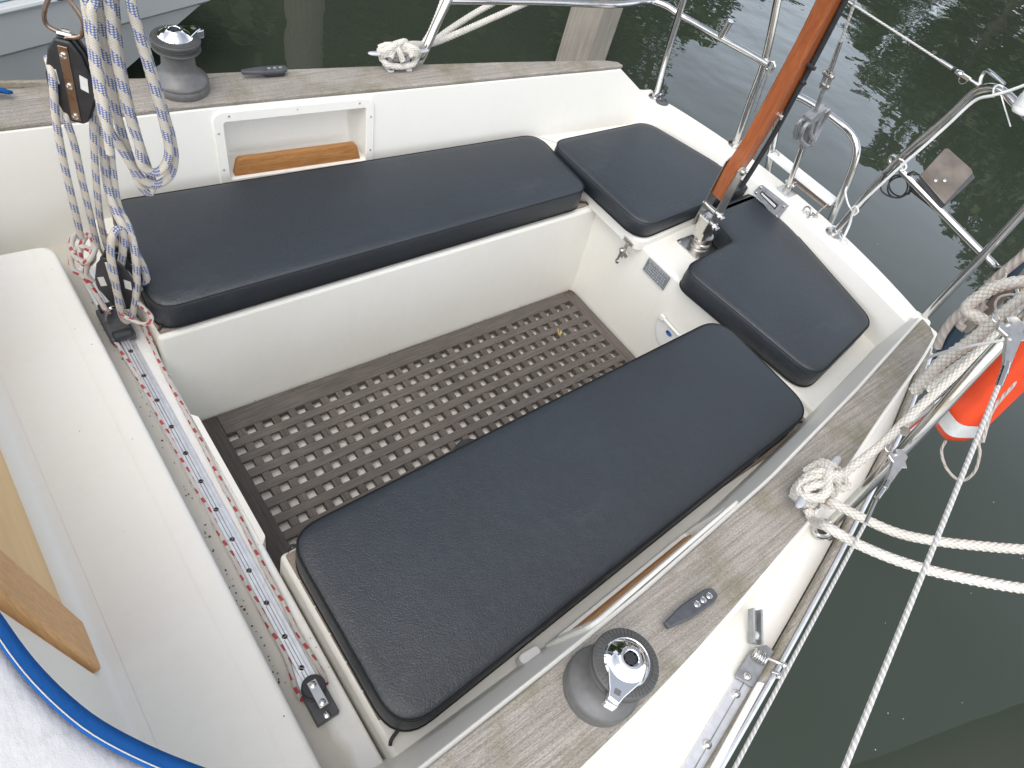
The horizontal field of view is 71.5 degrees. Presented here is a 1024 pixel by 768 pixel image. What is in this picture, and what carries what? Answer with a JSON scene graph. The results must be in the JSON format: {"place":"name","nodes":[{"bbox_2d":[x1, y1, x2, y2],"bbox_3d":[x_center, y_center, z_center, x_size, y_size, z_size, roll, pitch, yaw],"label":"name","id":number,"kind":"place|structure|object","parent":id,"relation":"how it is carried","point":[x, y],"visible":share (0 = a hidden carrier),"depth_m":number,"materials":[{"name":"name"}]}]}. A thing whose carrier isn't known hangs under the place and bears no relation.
{"place":"outdoors","nodes":[
{"label":"outdoors","id":0,"kind":"place"},
{"bbox_2d":[79,290,574,716],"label":"dirt crumbs","id":1,"kind":"object","parent":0,"point":[209,536],"visible":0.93,"depth_m":1.44,"materials":[{"name":"brown soil"}]},
{"bbox_2d":[127,0,1023,767],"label":"water","id":2,"kind":"structure","parent":0,"point":[951,690],"depth_m":4.02,"materials":[{"name":"green liquid"}]},
{"bbox_2d":[0,0,209,79],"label":"neighbour boat","id":3,"kind":"object","parent":2,"relation":"on","point":[27,36],"visible":0.27,"depth_m":2.83,"materials":[{"name":"white plastic"}]},
{"bbox_2d":[0,60,936,767],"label":"sailboat","id":4,"kind":"object","parent":2,"relation":"on","point":[122,610],"visible":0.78,"depth_m":1.57,"materials":[{"name":"plastic"}]},
{"bbox_2d":[0,87,204,767],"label":"sprayhood","id":5,"kind":"object","parent":4,"relation":"attached to","point":[47,720],"visible":1,"depth_m":0.63,"materials":[{"name":"blue fabric"}]},
{"bbox_2d":[95,245,150,308],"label":"pulley block","id":6,"kind":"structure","parent":4,"relation":"hanging from","point":[103,281],"depth_m":1.60,"materials":[{"name":"black plastic"}]},
{"bbox_2d":[97,277,106,285],"bbox_3d":[-0.924,-0.231,1.606,0.017,0.031,0.001,9,50,-11],"label":"sheave window","id":7,"kind":"structure","parent":6,"relation":"in","point":[102,281],"depth_m":1.60,"materials":[{"name":"white plastic"}]},
{"bbox_2d":[124,280,131,289],"bbox_3d":[-0.871,-0.224,1.614,0.015,0.031,0.001,9,50,-10],"label":"sheave window","id":8,"kind":"structure","parent":6,"relation":"in","point":[127,284],"depth_m":1.61,"materials":[{"name":"white plastic"}]},
{"bbox_2d":[149,25,209,102],"bbox_3d":[-0.838,-0.821,1.795,0.136,0.156,0.146,34,50,11],"label":"winch","id":9,"kind":"object","parent":4,"relation":"on","point":[183,78],"visible":0.95,"depth_m":1.77,"materials":[{"name":"silver metal"}]},
{"bbox_2d":[76,265,338,727],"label":"traveller track","id":10,"kind":"structure","parent":4,"relation":"on","point":[320,705],"depth_m":1.46,"materials":[{"name":"metal"}]},
{"bbox_2d":[68,229,110,314],"bbox_3d":[-0.988,-0.269,1.667,0.073,0.176,0.158,-24,62,-31],"label":"line knot","id":11,"kind":"object","parent":10,"relation":"on","point":[76,253],"visible":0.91,"depth_m":1.64,"materials":[{"name":"white fabric"}]},
{"bbox_2d":[96,302,136,344],"bbox_3d":[-0.949,-0.159,1.698,0.056,0.072,0.122,-24,62,-31],"label":"traveller car","id":12,"kind":"object","parent":10,"relation":"on","point":[115,328],"visible":0.74,"depth_m":1.70,"materials":[{"name":"plastic"}]},
{"bbox_2d":[44,0,178,324],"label":"mainsheet","id":13,"kind":"object","parent":12,"relation":"attached to","point":[102,27],"visible":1,"depth_m":1.32,"materials":[{"name":"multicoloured fabric"}]},
{"bbox_2d":[114,342,303,701],"bbox_3d":[-0.666,0.233,1.505,0.023,0.017,0.981,-24,62,-31],"label":"traveller line","id":14,"kind":"object","parent":10,"relation":"on","point":[265,619],"visible":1,"depth_m":1.46,"materials":[{"name":"white fabric"}]},
{"bbox_2d":[120,301,328,685],"bbox_3d":[-0.633,0.164,1.508,0.058,0.127,1.041,-24,62,-31],"label":"traveller line","id":15,"kind":"object","parent":4,"relation":"on","point":[275,588],"visible":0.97,"depth_m":1.53,"materials":[{"name":"white fabric"}]},
{"bbox_2d":[241,65,287,77],"bbox_3d":[-0.682,-0.860,1.961,0.126,0.026,0.028,-20,60,-30],"label":"jam cleat","id":16,"kind":"object","parent":4,"relation":"on","point":[274,71],"visible":1,"depth_m":1.96,"materials":[{"name":"plastic"}]},
{"bbox_2d":[111,136,588,330],"bbox_3d":[-0.386,-0.524,2.089,1.406,0.092,0.402,-24,62,-31],"label":"seat cushion","id":17,"kind":"object","parent":4,"relation":"on","point":[208,252],"visible":0.91,"depth_m":1.93,"materials":[{"name":"black leather"}]},
{"bbox_2d":[368,48,428,72],"bbox_3d":[-0.343,-0.976,2.140,0.196,0.056,0.048,-18,59,-29],"label":"horn cleat","id":18,"kind":"object","parent":4,"relation":"attached to","point":[406,56],"visible":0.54,"depth_m":2.13,"materials":[{"name":"metal"}]},
{"bbox_2d":[376,0,528,69],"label":"mooring rope","id":19,"kind":"object","parent":18,"relation":"attached to","point":[400,48],"visible":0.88,"depth_m":2.31,"materials":[{"name":"white fabric"}]},
{"bbox_2d":[201,291,635,573],"bbox_3d":[-0.182,0.086,2.190,1.429,0.020,0.576,-24,62,-31],"label":"cockpit grating","id":20,"kind":"object","parent":4,"relation":"on","point":[223,427],"visible":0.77,"depth_m":2.14,"materials":[{"name":"brown wood"}]},
{"bbox_2d":[286,323,803,745],"bbox_3d":[0.198,0.209,1.679,1.388,0.088,0.481,-24,62,-31],"label":"seat cushion","id":21,"kind":"object","parent":4,"relation":"on","point":[437,587],"visible":1,"depth_m":1.50,"materials":[{"name":"black leather"}]},
{"bbox_2d":[416,0,781,149],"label":"pushpit rail","id":22,"kind":"object","parent":4,"relation":"on","point":[764,62],"visible":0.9,"depth_m":2.42,"materials":[{"name":"silver metal"}]},
{"bbox_2d":[563,628,658,727],"bbox_3d":[0.156,0.441,1.086,0.121,0.147,0.121,-4,54,-20],"label":"winch","id":23,"kind":"object","parent":4,"relation":"on","point":[610,678],"visible":1,"depth_m":1.05,"materials":[{"name":"silver metal"}]},
{"bbox_2d":[615,236,632,263],"bbox_3d":[0.365,-0.436,2.353,0.029,0.095,0.049,-24,62,-31],"label":"hasp latch","id":24,"kind":"object","parent":4,"relation":"attached to","point":[622,251],"visible":1,"depth_m":2.34,"materials":[{"name":"metal"}]},
{"bbox_2d":[554,123,747,236],"bbox_3d":[0.496,-0.744,2.503,0.599,0.067,0.474,-24,62,-31],"label":"stern cushion","id":25,"kind":"object","parent":4,"relation":"on","point":[642,180],"visible":0.77,"depth_m":2.41,"materials":[{"name":"black leather"}]},
{"bbox_2d":[643,258,669,289],"bbox_3d":[0.470,-0.359,2.322,0.007,0.056,0.102,-24,62,-31],"label":"ventilation grille","id":26,"kind":"object","parent":4,"relation":"attached to","point":[656,274],"visible":1,"depth_m":2.32,"materials":[{"name":"grey metal"}]},
{"bbox_2d":[656,96,668,105],"bbox_3d":[0.569,-1.074,2.698,0.054,0.009,0.054,-24,62,-31],"label":"deck fill cap","id":27,"kind":"object","parent":4,"relation":"on","point":[663,101],"visible":1,"depth_m":2.69,"materials":[{"name":"metal"}]},
{"bbox_2d":[656,313,681,344],"bbox_3d":[0.515,-0.161,2.367,0.014,0.104,0.118,-24,62,-31],"label":"vent flap","id":28,"kind":"object","parent":4,"relation":"attached to","point":[666,331],"visible":0.69,"depth_m":2.36,"materials":[{"name":"white plastic"}]},
{"bbox_2d":[663,588,717,628],"bbox_3d":[0.312,0.397,1.250,0.126,0.026,0.028,-21,61,-30],"label":"jam cleat","id":29,"kind":"object","parent":4,"relation":"on","point":[698,603],"visible":1,"depth_m":1.24,"materials":[{"name":"plastic"}]},
{"bbox_2d":[681,679,763,767],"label":"sheet track","id":30,"kind":"structure","parent":4,"relation":"on","point":[707,742],"depth_m":1.28,"materials":[{"name":"metal"}]},
{"bbox_2d":[735,608,786,686],"bbox_3d":[0.491,0.515,1.377,0.091,0.038,0.149,24,49,3],"label":"sheet bracket","id":31,"kind":"object","parent":4,"relation":"on","point":[752,667],"visible":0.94,"depth_m":1.37,"materials":[{"name":"silver metal"}]},
{"bbox_2d":[677,0,848,259],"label":"tiller","id":32,"kind":"object","parent":4,"relation":"on","point":[814,35],"visible":0.97,"depth_m":2.00,"materials":[{"name":"brown wood"}]},
{"bbox_2d":[754,185,788,217],"bbox_3d":[0.905,-0.639,2.497,0.038,0.063,0.130,-24,62,-31],"label":"recessed handle","id":33,"kind":"object","parent":4,"relation":"attached to","point":[775,205],"visible":1,"depth_m":2.48,"materials":[{"name":"silver metal"}]},
{"bbox_2d":[679,194,869,386],"bbox_3d":[0.834,-0.325,2.298,0.577,0.081,0.686,-24,62,-31],"label":"stern cushion","id":34,"kind":"object","parent":4,"relation":"on","point":[761,281],"visible":0.88,"depth_m":2.20,"materials":[{"name":"black leather"}]},
{"bbox_2d":[802,206,817,217],"bbox_3d":[1.029,-0.589,2.438,0.053,0.042,0.044,-6,54,-22],"label":"eye bolt","id":35,"kind":"object","parent":4,"relation":"attached to","point":[810,213],"visible":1,"depth_m":2.44,"materials":[{"name":"silver metal"}]},
{"bbox_2d":[765,93,860,224],"bbox_3d":[1.014,-0.745,2.485,0.101,0.400,0.430,-24,62,-31],"label":"boarding ladder","id":36,"kind":"object","parent":4,"relation":"attached to","point":[816,191],"visible":0.73,"depth_m":2.47,"materials":[{"name":"silver metal"}]},
{"bbox_2d":[788,456,840,509],"bbox_3d":[0.623,0.213,1.475,0.196,0.056,0.047,-33,67,-35],"label":"horn cleat","id":37,"kind":"object","parent":4,"relation":"attached to","point":[800,501],"visible":0.2,"depth_m":1.43,"materials":[{"name":"metal"}]},
{"bbox_2d":[777,0,856,196],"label":"backstay","id":38,"kind":"object","parent":4,"relation":"attached to","point":[809,121],"visible":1,"depth_m":2.19,"materials":[{"name":"silver metal"}]},
{"bbox_2d":[811,519,831,539],"bbox_3d":[0.704,0.329,1.613,0.064,0.014,0.046,-24,62,-31],"label":"fairlead","id":39,"kind":"object","parent":4,"relation":"on","point":[819,534],"visible":0.49,"depth_m":1.60,"materials":[{"name":"silver metal"}]},
{"bbox_2d":[820,69,1023,541],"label":"pushpit rail","id":40,"kind":"object","parent":4,"relation":"attached to","point":[919,427],"visible":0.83,"depth_m":1.92,"materials":[{"name":"silver metal"}]},
{"bbox_2d":[732,443,907,767],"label":"lifeline","id":41,"kind":"object","parent":40,"relation":"attached to","point":[897,458],"visible":1,"depth_m":1.23,"materials":[{"name":"metal"}]},
{"bbox_2d":[880,171,930,207],"bbox_3d":[1.206,-0.586,2.154,0.033,0.111,0.192,-24,62,-31],"label":"cable coil","id":42,"kind":"object","parent":40,"relation":"hanging from","point":[913,191],"visible":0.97,"depth_m":2.18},
{"bbox_2d":[790,303,1023,593],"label":"mooring rope","id":43,"kind":"object","parent":40,"relation":"attached to","point":[829,479],"visible":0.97,"depth_m":1.40,"materials":[{"name":"white fabric"}]},
{"bbox_2d":[848,1,980,86],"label":"gate wire","id":44,"kind":"object","parent":40,"relation":"attached to","point":[959,73],"visible":0.99,"depth_m":1.98,"materials":[{"name":"silver metal"}]},
{"bbox_2d":[840,84,1023,244],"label":"railing","id":45,"kind":"object","parent":40,"relation":"attached to","point":[843,241],"visible":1,"depth_m":2.06,"materials":[{"name":"silver metal"}]},
{"bbox_2d":[841,313,1023,767],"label":"lifeline","id":46,"kind":"object","parent":40,"relation":"attached to","point":[1010,329],"visible":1,"depth_m":1.08,"materials":[{"name":"fabric"}]},
{"bbox_2d":[918,149,974,207],"bbox_3d":[1.286,-0.611,2.118,0.151,0.106,0.133,-24,62,-31],"label":"outboard pad","id":47,"kind":"object","parent":40,"relation":"attached to","point":[946,176],"visible":1,"depth_m":2.10,"materials":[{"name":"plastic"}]},
{"bbox_2d":[908,275,1023,395],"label":"rope coil","id":48,"kind":"object","parent":40,"relation":"hanging from","point":[930,377],"visible":0.73,"depth_m":1.51,"materials":[{"name":"beige fabric"}]},
{"bbox_2d":[932,248,1023,349],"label":"twisted rope","id":49,"kind":"object","parent":40,"relation":"hanging from","point":[957,319],"visible":0.63,"depth_m":1.67,"materials":[{"name":"beige fabric"}]},
{"bbox_2d":[994,267,1022,311],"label":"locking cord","id":50,"kind":"object","parent":49,"relation":"hanging from","point":[999,297],"visible":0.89,"depth_m":1.56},
{"bbox_2d":[935,342,1023,481],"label":"lifebuoy","id":51,"kind":"object","parent":40,"relation":"hanging from","point":[961,419],"visible":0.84,"depth_m":1.50,"materials":[{"name":"orange plastic"}]},
{"bbox_2d":[1012,91,1023,115],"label":"stern lamp","id":52,"kind":"object","parent":40,"relation":"attached to","point":[1018,106],"visible":0.99,"depth_m":1.80,"materials":[{"name":"white plastic"}]},
{"bbox_2d":[933,262,1023,359],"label":"rope","id":53,"kind":"object","parent":4,"relation":"attached to","point":[954,335],"visible":0.44,"depth_m":1.67,"materials":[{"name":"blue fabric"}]},
{"bbox_2d":[556,0,622,60],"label":"mooring pile","id":54,"kind":"object","parent":2,"relation":"in","point":[588,34],"visible":0.2,"depth_m":4.36,"materials":[{"name":"grey wood"}]},
{"bbox_3d":[-0.751,-0.753,1.124,0.021,0.280,0.025,-24,62,-31],"label":"strop","id":55,"kind":"object","parent":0,"visible":0},
{"bbox_2d":[41,0,95,123],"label":"pulley block","id":56,"kind":"object","parent":55,"relation":"hanging from","point":[67,58],"depth_m":1.30,"materials":[{"name":"black plastic"}]},
{"bbox_2d":[79,75,88,92],"bbox_3d":[-0.795,-0.557,1.323,0.016,0.033,0.002,9,50,-10],"label":"sheave window","id":57,"kind":"structure","parent":56,"relation":"in","point":[83,81],"depth_m":1.32,"materials":[{"name":"white plastic"}]}
]}

